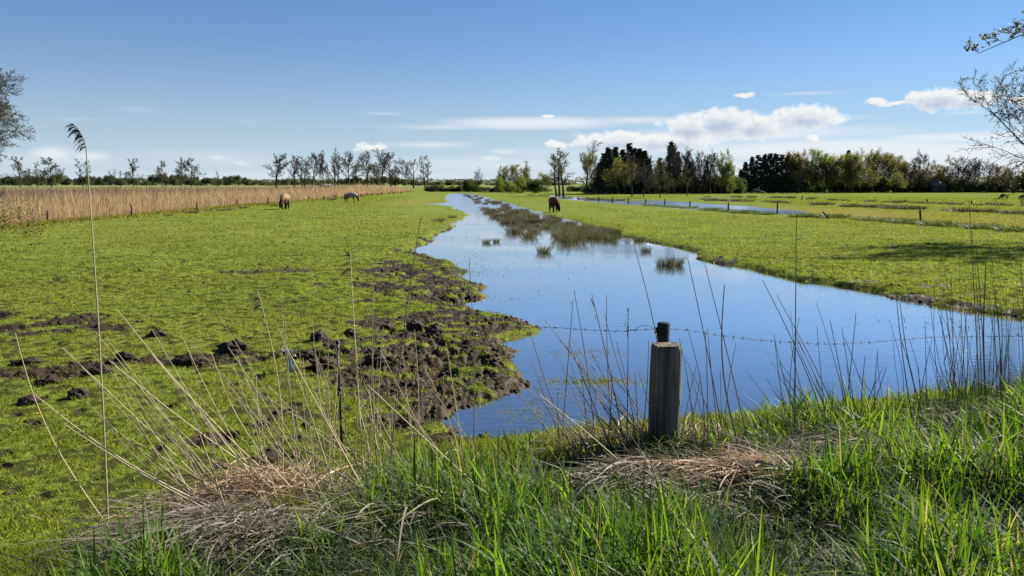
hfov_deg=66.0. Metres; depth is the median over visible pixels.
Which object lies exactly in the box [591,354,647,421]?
reed stalk
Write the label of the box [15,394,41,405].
soil heap
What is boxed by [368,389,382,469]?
reed stalk
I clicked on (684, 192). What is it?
undergrowth bush
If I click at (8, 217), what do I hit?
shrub
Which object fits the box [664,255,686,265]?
rush clump
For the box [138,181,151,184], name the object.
distant bush
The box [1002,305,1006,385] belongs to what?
reed stalk
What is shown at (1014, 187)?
undergrowth bush
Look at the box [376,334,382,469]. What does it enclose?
reed stalk
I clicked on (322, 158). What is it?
bare tree
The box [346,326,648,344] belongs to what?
barbed wire
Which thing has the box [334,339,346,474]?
reed stalk
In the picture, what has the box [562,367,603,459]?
reed stalk
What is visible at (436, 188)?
hedge bush
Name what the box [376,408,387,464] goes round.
reed stalk
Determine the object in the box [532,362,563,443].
reed stalk
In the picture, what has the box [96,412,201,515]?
reed stalk
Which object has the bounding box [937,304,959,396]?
reed stalk
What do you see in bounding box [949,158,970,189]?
woodland tree
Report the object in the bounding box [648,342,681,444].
wooden post
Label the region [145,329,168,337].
soil heap
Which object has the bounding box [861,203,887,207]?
grass tussock
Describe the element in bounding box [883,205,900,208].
grass tussock
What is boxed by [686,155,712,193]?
woodland tree
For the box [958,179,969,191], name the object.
undergrowth bush
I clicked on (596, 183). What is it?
conifer
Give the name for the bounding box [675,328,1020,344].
barbed wire
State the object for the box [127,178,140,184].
distant bush
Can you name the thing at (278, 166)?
bare tree
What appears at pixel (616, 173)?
woodland tree
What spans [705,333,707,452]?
reed stalk
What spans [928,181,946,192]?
shed
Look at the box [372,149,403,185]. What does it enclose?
bare tree
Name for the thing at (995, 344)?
reed stalk
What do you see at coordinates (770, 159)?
conifer
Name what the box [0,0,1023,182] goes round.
sky
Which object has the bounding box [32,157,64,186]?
alder tree
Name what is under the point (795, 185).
conifer
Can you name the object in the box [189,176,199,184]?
distant bush
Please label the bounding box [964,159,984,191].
woodland tree
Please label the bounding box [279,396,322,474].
reed stalk
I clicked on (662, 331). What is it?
wooden stake
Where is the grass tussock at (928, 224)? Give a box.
[914,219,951,225]
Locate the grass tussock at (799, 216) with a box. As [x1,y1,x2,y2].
[785,213,810,217]
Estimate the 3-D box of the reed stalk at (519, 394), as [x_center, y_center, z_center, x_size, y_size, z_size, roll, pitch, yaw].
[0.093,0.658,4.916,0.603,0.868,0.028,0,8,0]
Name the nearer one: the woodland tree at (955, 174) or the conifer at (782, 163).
the conifer at (782, 163)
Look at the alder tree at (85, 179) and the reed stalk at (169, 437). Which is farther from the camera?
the alder tree at (85, 179)
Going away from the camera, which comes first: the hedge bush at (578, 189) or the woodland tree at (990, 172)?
the woodland tree at (990, 172)
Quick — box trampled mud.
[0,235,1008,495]
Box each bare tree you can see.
[262,153,292,186]
[287,155,310,187]
[296,156,305,185]
[298,161,312,186]
[304,150,328,184]
[317,149,345,187]
[317,152,324,185]
[323,168,332,185]
[332,154,343,184]
[338,151,359,185]
[351,167,361,185]
[356,150,372,185]
[362,148,388,184]
[364,164,383,183]
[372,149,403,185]
[387,165,399,185]
[393,156,426,187]
[412,161,429,186]
[424,158,431,186]
[473,167,483,185]
[520,161,530,191]
[542,152,562,196]
[544,147,568,196]
[549,153,573,196]
[580,140,602,192]
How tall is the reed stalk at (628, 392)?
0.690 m
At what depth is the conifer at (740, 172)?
166.31 m
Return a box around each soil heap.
[10,356,42,366]
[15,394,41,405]
[33,374,64,384]
[66,387,91,399]
[84,364,113,374]
[116,352,135,362]
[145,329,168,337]
[168,352,210,367]
[216,338,247,353]
[294,350,313,362]
[301,355,343,373]
[309,329,329,342]
[343,328,356,335]
[365,351,392,366]
[379,323,394,329]
[406,319,425,330]
[424,322,442,337]
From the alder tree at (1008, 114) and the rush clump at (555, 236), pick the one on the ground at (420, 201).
the alder tree at (1008, 114)
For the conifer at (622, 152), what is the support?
on the ground at (420, 201)
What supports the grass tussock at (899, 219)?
on the ground at (420, 201)
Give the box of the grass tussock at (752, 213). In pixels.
[749,211,769,214]
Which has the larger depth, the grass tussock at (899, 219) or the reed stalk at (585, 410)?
the grass tussock at (899, 219)
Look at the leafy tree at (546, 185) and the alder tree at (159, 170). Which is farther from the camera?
the alder tree at (159, 170)
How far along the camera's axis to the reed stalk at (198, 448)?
4.50 m
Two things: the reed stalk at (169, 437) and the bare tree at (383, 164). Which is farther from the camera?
the bare tree at (383, 164)
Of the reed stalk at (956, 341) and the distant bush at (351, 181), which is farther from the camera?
the distant bush at (351, 181)
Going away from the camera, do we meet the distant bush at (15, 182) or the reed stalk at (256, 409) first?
the reed stalk at (256, 409)
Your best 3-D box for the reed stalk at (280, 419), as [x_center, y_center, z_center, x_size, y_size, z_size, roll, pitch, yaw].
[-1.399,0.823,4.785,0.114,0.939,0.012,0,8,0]
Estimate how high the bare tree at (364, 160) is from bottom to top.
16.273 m
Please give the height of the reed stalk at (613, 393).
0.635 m
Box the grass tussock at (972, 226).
[959,223,1000,228]
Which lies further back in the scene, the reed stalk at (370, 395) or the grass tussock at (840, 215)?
the grass tussock at (840, 215)
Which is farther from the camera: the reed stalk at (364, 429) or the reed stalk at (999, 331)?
the reed stalk at (999, 331)
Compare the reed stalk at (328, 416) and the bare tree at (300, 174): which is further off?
the bare tree at (300, 174)
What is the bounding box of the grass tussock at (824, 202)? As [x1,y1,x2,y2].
[812,201,835,204]
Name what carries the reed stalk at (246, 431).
on the ground at (420, 201)
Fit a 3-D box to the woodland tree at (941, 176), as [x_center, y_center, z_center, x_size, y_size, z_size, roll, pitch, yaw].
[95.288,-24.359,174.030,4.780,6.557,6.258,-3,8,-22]
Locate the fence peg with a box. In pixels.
[335,340,342,446]
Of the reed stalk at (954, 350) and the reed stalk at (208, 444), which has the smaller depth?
the reed stalk at (208, 444)
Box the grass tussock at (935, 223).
[925,221,967,225]
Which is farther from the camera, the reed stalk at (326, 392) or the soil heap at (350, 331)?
the soil heap at (350, 331)
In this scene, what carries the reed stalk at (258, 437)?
on the ground at (420, 201)
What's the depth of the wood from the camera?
977.72 m
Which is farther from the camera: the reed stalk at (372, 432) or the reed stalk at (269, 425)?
the reed stalk at (269, 425)
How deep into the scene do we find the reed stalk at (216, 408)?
4.75 m
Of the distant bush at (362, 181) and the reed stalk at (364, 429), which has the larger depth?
the distant bush at (362, 181)
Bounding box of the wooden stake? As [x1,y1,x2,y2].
[654,322,669,341]
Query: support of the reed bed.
on the ground at (420, 201)
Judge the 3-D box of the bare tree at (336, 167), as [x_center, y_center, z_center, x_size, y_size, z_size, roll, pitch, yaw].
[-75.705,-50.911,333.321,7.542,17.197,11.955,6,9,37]
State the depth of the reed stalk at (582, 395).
5.04 m
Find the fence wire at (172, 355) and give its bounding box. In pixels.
[37,351,282,356]
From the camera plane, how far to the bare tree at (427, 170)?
326.93 m
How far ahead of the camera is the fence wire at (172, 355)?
9.21 m
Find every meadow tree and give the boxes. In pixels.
[620,150,641,196]
[638,162,659,196]
[649,158,674,198]
[681,164,690,195]
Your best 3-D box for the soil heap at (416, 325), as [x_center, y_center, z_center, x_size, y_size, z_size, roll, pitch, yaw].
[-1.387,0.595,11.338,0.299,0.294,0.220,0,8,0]
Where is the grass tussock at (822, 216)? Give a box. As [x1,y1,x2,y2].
[815,213,848,218]
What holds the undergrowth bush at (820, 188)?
on the ground at (420, 201)
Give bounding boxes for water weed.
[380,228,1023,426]
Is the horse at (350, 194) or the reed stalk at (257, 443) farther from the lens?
the horse at (350, 194)
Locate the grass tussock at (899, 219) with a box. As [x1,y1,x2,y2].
[886,218,914,222]
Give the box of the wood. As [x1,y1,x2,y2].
[34,176,986,184]
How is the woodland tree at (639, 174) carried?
on the ground at (420, 201)
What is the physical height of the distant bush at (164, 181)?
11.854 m
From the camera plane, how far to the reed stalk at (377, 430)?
4.96 m
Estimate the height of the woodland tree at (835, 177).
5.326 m
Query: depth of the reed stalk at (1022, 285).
6.28 m
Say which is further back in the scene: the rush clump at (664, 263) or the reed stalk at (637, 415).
the rush clump at (664, 263)
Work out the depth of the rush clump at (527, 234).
32.30 m
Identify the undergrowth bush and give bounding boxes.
[579,179,620,193]
[656,179,673,192]
[665,188,679,193]
[672,175,703,193]
[682,184,702,193]
[690,181,712,193]
[696,184,722,193]
[708,175,734,192]
[712,178,738,193]
[718,175,747,193]
[735,184,746,193]
[803,179,818,192]
[814,175,846,192]
[817,179,833,191]
[832,180,857,191]
[841,178,873,192]
[855,183,875,191]
[867,178,896,191]
[877,178,894,191]
[886,178,905,191]
[900,178,922,192]
[922,175,953,191]
[946,177,963,192]
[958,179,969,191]
[964,180,981,191]
[974,181,990,191]
[979,178,1015,191]
[992,175,1023,192]
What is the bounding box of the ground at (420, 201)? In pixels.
[0,183,1023,575]
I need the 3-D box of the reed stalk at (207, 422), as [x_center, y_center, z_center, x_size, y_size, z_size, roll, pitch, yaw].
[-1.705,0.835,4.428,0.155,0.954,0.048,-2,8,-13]
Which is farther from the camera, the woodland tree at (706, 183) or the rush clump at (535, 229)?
the woodland tree at (706, 183)
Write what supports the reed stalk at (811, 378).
on the ground at (420, 201)
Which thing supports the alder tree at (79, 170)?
on the ground at (420, 201)
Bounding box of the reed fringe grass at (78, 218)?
[0,191,414,230]
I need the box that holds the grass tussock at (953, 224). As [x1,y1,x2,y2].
[937,220,985,226]
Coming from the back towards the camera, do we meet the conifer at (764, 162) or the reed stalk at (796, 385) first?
the conifer at (764, 162)
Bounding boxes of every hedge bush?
[423,186,435,191]
[431,185,440,191]
[449,184,463,191]
[566,186,576,191]
[571,186,580,191]
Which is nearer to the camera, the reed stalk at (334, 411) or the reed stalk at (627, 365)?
the reed stalk at (334, 411)
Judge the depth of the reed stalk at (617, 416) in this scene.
4.48 m
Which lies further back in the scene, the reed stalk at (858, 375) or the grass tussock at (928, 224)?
the grass tussock at (928, 224)
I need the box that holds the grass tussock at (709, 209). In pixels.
[702,208,721,210]
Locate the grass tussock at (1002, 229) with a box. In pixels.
[990,225,1023,231]
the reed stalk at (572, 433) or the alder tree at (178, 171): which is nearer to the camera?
the reed stalk at (572, 433)
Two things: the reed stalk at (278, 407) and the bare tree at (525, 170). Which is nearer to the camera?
the reed stalk at (278, 407)
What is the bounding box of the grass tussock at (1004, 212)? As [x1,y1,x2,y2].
[997,209,1023,213]
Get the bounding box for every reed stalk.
[6,330,108,525]
[35,395,211,507]
[62,348,219,497]
[63,123,108,522]
[64,347,197,499]
[65,425,230,521]
[86,402,202,505]
[94,353,242,509]
[96,332,230,496]
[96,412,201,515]
[103,355,288,493]
[107,339,225,505]
[108,402,219,478]
[111,359,197,509]
[112,368,195,505]
[113,362,205,487]
[113,428,214,506]
[117,310,279,485]
[128,437,228,497]
[136,362,210,490]
[139,412,196,505]
[143,398,215,501]
[150,401,245,488]
[151,329,236,479]
[153,356,264,490]
[166,375,275,497]
[169,377,241,505]
[179,387,284,501]
[181,335,260,484]
[186,339,316,480]
[188,387,296,494]
[188,402,225,506]
[190,355,218,478]
[211,352,296,493]
[213,383,365,491]
[215,310,323,496]
[215,367,317,496]
[227,372,284,498]
[228,347,306,477]
[228,381,322,497]
[231,367,358,482]
[232,389,325,503]
[233,367,276,497]
[237,356,294,475]
[239,380,391,476]
[243,376,296,471]
[249,290,283,484]
[256,381,264,484]
[258,406,267,475]
[274,392,365,467]
[275,320,335,495]
[276,348,287,475]
[277,350,280,480]
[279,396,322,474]
[281,298,302,475]
[284,316,299,484]
[285,345,365,492]
[293,386,297,454]
[293,408,312,480]
[299,342,313,471]
[303,361,316,486]
[303,369,317,483]
[308,376,364,476]
[311,314,326,473]
[312,355,319,469]
[313,329,322,475]
[313,382,328,470]
[315,352,334,475]
[316,330,328,461]
[317,357,364,482]
[319,370,355,477]
[326,341,339,477]
[328,392,329,459]
[333,393,352,477]
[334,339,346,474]
[337,420,341,479]
[339,251,364,475]
[352,347,357,476]
[354,393,398,462]
[356,397,372,466]
[358,335,370,466]
[358,375,364,458]
[359,394,385,472]
[361,377,404,468]
[368,385,485,493]
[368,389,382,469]
[370,322,375,461]
[371,358,377,448]
[372,284,378,480]
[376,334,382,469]
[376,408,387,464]
[380,350,464,501]
[384,362,391,480]
[390,217,420,477]
[393,396,449,468]
[405,383,413,447]
[405,388,427,458]
[414,329,418,453]
[425,369,460,453]
[435,394,479,456]
[446,346,463,453]
[469,261,474,454]
[478,325,560,445]
[521,384,587,446]
[528,324,581,467]
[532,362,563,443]
[532,371,640,451]
[534,387,586,460]
[540,395,623,464]
[543,395,592,439]
[544,319,627,442]
[544,405,603,464]
[554,334,647,441]
[555,354,610,440]
[557,392,563,472]
[561,302,572,441]
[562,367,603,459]
[566,345,634,454]
[568,335,632,428]
[568,342,611,450]
[570,361,595,438]
[571,352,647,430]
[574,291,595,437]
[575,351,628,454]
[581,371,587,442]
[581,374,650,447]
[587,394,595,463]
[589,296,623,438]
[589,368,643,453]
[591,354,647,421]
[592,392,631,445]
[593,357,635,430]
[604,313,643,429]
[606,295,612,434]
[606,384,611,451]
[615,394,650,445]
[616,342,635,440]
[624,308,628,437]
[634,246,657,343]
[635,378,638,455]
[640,341,648,448]
[678,368,695,452]
[679,339,694,452]
[685,358,710,419]
[687,257,724,444]
[687,328,704,438]
[687,375,700,436]
[690,371,711,447]
[705,266,747,439]
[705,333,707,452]
[707,329,720,451]
[717,430,786,459]
[720,370,721,441]
[721,285,740,449]
[724,344,735,432]
[731,390,794,448]
[746,370,780,417]
[762,280,824,422]
[769,335,785,413]
[771,361,811,425]
[775,342,803,439]
[776,295,839,420]
[776,388,806,434]
[777,408,817,445]
[780,362,814,413]
[789,318,799,413]
[790,312,794,409]
[790,342,814,429]
[794,214,796,437]
[794,335,826,425]
[796,335,829,406]
[796,343,831,420]
[816,303,848,420]
[817,330,825,424]
[827,321,849,419]
[842,330,855,415]
[845,314,855,413]
[845,339,870,418]
[856,368,885,435]
[859,375,907,442]
[860,359,864,434]
[874,350,877,421]
[889,321,903,413]
[896,300,912,422]
[900,304,924,420]
[909,329,926,407]
[917,337,932,416]
[927,289,948,399]
[930,290,959,413]
[933,290,951,384]
[934,290,939,395]
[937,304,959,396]
[940,316,960,399]
[942,327,951,403]
[944,290,967,400]
[946,278,954,385]
[951,279,953,409]
[952,328,970,421]
[953,326,960,398]
[959,241,966,398]
[961,297,967,393]
[963,304,967,407]
[966,328,982,395]
[969,204,980,404]
[969,349,982,405]
[970,302,977,398]
[972,236,981,403]
[976,248,984,392]
[981,290,1001,409]
[983,265,986,404]
[983,283,996,396]
[988,309,993,389]
[989,296,993,393]
[990,266,1002,409]
[991,256,1000,404]
[994,294,1003,397]
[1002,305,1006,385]
[1003,301,1014,394]
[1008,325,1008,388]
[1017,296,1023,382]
[1018,330,1023,392]
[1019,250,1023,310]
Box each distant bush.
[0,176,9,184]
[5,176,22,185]
[21,176,31,185]
[32,176,43,185]
[45,175,56,185]
[47,174,63,183]
[60,177,73,184]
[72,178,81,184]
[76,176,93,184]
[90,176,99,184]
[95,176,106,184]
[102,175,114,184]
[107,174,116,184]
[113,178,126,184]
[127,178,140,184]
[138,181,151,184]
[148,174,157,184]
[153,174,162,184]
[160,173,169,184]
[168,174,178,185]
[182,177,192,184]
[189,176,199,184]
[193,181,207,185]
[200,177,216,185]
[213,178,223,185]
[222,176,233,184]
[224,175,240,184]
[241,177,251,184]
[251,180,263,184]
[259,181,279,185]
[279,179,290,184]
[291,180,300,184]
[306,179,315,184]
[310,179,324,184]
[341,177,349,184]
[349,176,357,184]
[360,177,370,184]
[392,176,401,184]
[401,178,407,184]
[407,179,423,185]
[440,180,457,184]
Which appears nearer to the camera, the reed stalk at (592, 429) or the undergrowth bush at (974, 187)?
the reed stalk at (592, 429)
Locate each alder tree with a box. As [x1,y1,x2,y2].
[0,68,36,162]
[0,156,32,186]
[25,167,34,181]
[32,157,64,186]
[33,161,39,186]
[36,169,48,182]
[74,159,84,185]
[79,161,91,185]
[118,170,122,186]
[123,158,150,186]
[154,160,168,185]
[174,156,186,185]
[182,158,205,186]
[953,59,1023,207]
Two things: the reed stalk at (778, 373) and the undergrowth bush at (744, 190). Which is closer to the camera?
the reed stalk at (778, 373)
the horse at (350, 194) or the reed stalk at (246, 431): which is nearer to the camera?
the reed stalk at (246, 431)
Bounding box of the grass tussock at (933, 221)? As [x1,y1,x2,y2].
[916,220,956,224]
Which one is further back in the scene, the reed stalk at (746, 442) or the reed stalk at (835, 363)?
the reed stalk at (835, 363)
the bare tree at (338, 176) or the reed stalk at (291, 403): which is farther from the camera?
the bare tree at (338, 176)
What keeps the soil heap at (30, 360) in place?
on the ground at (420, 201)
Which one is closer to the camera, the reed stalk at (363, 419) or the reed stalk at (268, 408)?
the reed stalk at (268, 408)
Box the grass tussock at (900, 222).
[891,218,928,223]
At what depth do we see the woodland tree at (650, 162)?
150.42 m
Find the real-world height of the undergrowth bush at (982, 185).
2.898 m
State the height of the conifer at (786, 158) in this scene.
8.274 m
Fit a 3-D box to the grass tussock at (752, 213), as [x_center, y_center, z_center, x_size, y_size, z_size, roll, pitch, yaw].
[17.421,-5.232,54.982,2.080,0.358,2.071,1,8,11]
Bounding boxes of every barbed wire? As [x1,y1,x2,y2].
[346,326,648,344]
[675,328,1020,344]
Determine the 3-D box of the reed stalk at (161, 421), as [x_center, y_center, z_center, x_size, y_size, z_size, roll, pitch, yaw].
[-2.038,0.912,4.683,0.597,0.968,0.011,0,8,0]
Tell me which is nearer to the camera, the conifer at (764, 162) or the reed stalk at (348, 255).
the reed stalk at (348, 255)
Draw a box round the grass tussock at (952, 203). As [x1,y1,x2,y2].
[946,202,966,204]
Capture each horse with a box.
[279,194,289,208]
[344,192,358,201]
[548,197,559,211]
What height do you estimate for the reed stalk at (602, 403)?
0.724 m
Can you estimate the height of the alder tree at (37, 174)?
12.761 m
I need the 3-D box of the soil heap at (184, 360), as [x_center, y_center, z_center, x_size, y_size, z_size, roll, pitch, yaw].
[-3.782,0.891,9.275,0.450,0.296,0.343,-6,10,-39]
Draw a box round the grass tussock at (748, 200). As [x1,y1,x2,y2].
[736,198,754,201]
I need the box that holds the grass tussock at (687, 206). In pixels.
[681,205,699,207]
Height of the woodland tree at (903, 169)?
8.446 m
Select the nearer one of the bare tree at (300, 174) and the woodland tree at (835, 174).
the woodland tree at (835, 174)
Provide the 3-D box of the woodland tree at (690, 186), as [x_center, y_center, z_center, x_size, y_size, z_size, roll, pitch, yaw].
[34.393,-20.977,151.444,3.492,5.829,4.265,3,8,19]
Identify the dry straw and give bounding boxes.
[0,392,1022,575]
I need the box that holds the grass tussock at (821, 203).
[808,201,832,204]
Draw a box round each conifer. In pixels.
[588,163,606,193]
[592,153,614,193]
[597,146,621,193]
[609,146,627,193]
[612,149,632,193]
[615,143,640,192]
[623,148,640,193]
[629,148,651,193]
[633,150,656,193]
[641,159,658,193]
[660,141,679,192]
[672,152,685,193]
[738,169,745,192]
[739,162,752,192]
[743,156,760,189]
[746,155,768,192]
[757,153,771,192]
[760,153,781,192]
[766,153,782,192]
[770,154,791,192]
[779,155,796,192]
[785,158,802,192]
[791,159,805,191]
[838,149,856,192]
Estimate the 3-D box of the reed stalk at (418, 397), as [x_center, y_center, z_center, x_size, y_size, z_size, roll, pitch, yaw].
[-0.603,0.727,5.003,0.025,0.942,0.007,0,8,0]
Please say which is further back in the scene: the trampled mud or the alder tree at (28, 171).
the alder tree at (28, 171)
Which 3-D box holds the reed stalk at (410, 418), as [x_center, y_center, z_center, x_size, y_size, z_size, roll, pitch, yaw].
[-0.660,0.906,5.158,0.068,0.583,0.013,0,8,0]
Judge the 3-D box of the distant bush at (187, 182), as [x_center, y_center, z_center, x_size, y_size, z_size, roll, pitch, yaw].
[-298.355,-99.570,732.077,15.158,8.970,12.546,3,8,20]
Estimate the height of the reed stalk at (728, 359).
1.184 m
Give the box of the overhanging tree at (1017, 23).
[963,11,1023,53]
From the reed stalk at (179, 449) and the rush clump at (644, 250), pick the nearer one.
the reed stalk at (179, 449)
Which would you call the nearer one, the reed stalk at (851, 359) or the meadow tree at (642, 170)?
the reed stalk at (851, 359)
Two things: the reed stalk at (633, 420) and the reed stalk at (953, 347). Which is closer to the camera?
the reed stalk at (633, 420)
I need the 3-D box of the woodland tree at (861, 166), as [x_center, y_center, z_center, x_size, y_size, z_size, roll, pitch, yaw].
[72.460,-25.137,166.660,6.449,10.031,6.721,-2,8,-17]
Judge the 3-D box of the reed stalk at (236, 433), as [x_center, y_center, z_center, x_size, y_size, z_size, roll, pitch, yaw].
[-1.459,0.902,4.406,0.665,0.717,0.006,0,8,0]
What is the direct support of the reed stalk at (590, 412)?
on the ground at (420, 201)
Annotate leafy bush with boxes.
[461,178,475,191]
[470,184,481,191]
[494,176,505,192]
[505,181,515,191]
[514,175,526,192]
[526,179,540,192]
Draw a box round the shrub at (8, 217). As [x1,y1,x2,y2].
[0,191,45,237]
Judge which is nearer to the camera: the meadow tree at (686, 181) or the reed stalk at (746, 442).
the reed stalk at (746, 442)
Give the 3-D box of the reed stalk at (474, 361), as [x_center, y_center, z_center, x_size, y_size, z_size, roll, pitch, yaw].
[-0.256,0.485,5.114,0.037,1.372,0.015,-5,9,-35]
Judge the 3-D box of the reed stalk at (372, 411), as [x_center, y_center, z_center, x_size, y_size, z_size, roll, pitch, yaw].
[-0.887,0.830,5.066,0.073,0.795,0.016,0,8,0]
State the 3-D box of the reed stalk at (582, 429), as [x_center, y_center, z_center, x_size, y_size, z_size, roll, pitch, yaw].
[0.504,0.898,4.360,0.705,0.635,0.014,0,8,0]
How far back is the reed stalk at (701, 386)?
4.82 m
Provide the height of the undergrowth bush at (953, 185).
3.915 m
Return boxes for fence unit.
[281,346,295,371]
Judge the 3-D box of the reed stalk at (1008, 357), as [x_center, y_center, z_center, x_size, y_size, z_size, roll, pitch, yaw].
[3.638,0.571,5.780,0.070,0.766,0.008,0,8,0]
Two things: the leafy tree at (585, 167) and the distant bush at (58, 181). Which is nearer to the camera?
the leafy tree at (585, 167)
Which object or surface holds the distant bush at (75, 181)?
on the ground at (420, 201)
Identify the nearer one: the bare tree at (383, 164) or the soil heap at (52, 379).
the soil heap at (52, 379)
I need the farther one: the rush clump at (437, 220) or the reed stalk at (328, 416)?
the rush clump at (437, 220)
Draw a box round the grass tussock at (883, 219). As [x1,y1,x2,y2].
[872,216,905,221]
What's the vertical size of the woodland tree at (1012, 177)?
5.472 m
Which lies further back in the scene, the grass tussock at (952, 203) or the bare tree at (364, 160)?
the bare tree at (364, 160)
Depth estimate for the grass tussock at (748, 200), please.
90.09 m
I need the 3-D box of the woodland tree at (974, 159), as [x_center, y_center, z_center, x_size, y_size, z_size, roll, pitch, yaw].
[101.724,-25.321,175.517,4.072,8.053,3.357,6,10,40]
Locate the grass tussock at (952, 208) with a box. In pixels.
[945,207,977,210]
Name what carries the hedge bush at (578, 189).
on the ground at (420, 201)
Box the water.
[396,193,1023,437]
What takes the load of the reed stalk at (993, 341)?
on the ground at (420, 201)
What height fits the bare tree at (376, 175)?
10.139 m
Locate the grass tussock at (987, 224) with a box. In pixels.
[969,223,1007,228]
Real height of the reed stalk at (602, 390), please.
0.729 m
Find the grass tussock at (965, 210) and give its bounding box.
[950,207,980,211]
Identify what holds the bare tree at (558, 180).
on the ground at (420, 201)
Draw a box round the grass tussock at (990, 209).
[968,208,999,212]
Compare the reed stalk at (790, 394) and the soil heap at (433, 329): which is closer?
the reed stalk at (790, 394)
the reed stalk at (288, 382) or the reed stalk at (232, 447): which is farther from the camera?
the reed stalk at (288, 382)
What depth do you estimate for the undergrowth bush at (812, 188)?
174.97 m
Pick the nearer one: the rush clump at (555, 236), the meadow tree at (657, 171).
the rush clump at (555, 236)
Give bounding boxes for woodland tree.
[600,157,625,191]
[619,157,636,192]
[633,159,644,193]
[641,154,652,193]
[646,158,663,187]
[653,160,670,193]
[660,146,680,193]
[661,144,682,193]
[663,165,676,193]
[675,149,692,193]
[682,164,700,193]
[685,146,695,193]
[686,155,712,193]
[691,150,705,193]
[696,169,710,193]
[698,152,720,193]
[701,154,713,193]
[708,150,722,193]
[715,147,735,193]
[719,162,739,193]
[778,149,816,186]
[783,149,817,192]
[800,159,828,192]
[805,148,838,192]
[806,170,823,192]
[808,156,841,192]
[817,153,842,192]
[822,173,838,192]
[828,153,849,192]
[836,151,858,192]
[841,153,859,192]
[842,171,863,191]
[844,145,875,192]
[855,153,879,191]
[862,149,897,191]
[862,167,882,192]
[871,146,901,191]
[872,155,912,191]
[885,171,909,191]
[894,157,911,188]
[903,168,914,191]
[904,149,941,192]
[907,164,929,192]
[914,167,939,191]
[929,163,955,184]
[935,164,953,180]
[945,155,955,191]
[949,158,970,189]
[951,155,966,191]
[959,157,978,191]
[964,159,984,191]
[970,161,981,191]
[972,159,1010,192]
[986,164,1010,191]
[998,167,1015,191]
[1004,168,1017,191]
[1014,171,1023,188]
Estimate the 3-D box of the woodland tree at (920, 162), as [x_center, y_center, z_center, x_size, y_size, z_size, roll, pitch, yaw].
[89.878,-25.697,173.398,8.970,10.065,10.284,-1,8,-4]
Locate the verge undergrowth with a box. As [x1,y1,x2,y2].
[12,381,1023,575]
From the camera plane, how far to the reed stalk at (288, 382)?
5.07 m
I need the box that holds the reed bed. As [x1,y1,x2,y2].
[0,180,408,223]
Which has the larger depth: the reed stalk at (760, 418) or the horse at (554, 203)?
the horse at (554, 203)
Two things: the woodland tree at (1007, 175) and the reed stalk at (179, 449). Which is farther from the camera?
the woodland tree at (1007, 175)
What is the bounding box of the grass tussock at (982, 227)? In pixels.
[959,224,1005,228]
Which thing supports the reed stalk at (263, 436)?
on the ground at (420, 201)
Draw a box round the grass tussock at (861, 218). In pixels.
[858,217,883,220]
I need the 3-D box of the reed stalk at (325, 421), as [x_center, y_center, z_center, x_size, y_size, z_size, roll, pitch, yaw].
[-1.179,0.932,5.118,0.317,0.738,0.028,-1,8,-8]
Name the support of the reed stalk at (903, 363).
on the ground at (420, 201)
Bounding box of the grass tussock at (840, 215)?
[824,213,856,217]
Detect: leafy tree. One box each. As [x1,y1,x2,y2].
[495,166,507,185]
[502,163,520,182]
[513,166,531,181]
[537,173,549,187]
[542,176,552,192]
[580,151,601,193]
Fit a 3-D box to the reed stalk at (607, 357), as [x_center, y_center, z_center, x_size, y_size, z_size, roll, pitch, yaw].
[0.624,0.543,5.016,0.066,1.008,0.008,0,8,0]
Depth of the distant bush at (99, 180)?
731.94 m
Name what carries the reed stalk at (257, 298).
on the ground at (420, 201)
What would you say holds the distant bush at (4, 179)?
on the ground at (420, 201)
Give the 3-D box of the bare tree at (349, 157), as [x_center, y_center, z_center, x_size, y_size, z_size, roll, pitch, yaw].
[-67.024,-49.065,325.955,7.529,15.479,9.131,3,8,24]
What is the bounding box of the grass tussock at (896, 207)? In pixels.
[893,205,918,208]
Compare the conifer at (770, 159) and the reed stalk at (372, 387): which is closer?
the reed stalk at (372, 387)
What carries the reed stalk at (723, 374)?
on the ground at (420, 201)
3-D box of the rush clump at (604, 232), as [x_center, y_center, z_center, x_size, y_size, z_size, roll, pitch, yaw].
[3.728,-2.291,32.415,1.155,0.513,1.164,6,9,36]
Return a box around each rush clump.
[430,217,444,221]
[488,212,503,217]
[497,219,510,223]
[501,222,524,232]
[504,208,516,213]
[505,216,524,223]
[520,227,539,236]
[526,225,542,231]
[535,244,552,252]
[538,222,552,228]
[541,212,554,217]
[546,216,562,222]
[547,224,579,239]
[556,226,591,241]
[586,229,605,238]
[592,227,613,236]
[601,231,619,240]
[633,237,647,241]
[639,245,652,251]
[650,254,679,265]
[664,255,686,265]
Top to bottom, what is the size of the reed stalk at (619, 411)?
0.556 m
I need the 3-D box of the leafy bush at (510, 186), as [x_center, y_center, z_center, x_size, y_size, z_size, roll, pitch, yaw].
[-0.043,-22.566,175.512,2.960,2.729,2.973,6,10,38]
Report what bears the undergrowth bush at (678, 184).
on the ground at (420, 201)
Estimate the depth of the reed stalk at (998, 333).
5.64 m
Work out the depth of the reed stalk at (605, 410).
4.58 m
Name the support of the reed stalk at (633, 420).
on the ground at (420, 201)
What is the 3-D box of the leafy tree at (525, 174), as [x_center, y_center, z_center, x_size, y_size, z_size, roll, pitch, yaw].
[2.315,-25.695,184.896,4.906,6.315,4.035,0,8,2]
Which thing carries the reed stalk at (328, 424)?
on the ground at (420, 201)
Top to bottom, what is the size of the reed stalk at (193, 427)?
0.890 m
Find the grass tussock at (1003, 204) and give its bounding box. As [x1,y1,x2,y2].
[993,203,1013,205]
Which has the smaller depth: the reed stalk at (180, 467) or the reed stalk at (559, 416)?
the reed stalk at (180, 467)
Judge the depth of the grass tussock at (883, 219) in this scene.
43.61 m
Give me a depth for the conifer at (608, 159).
147.31 m

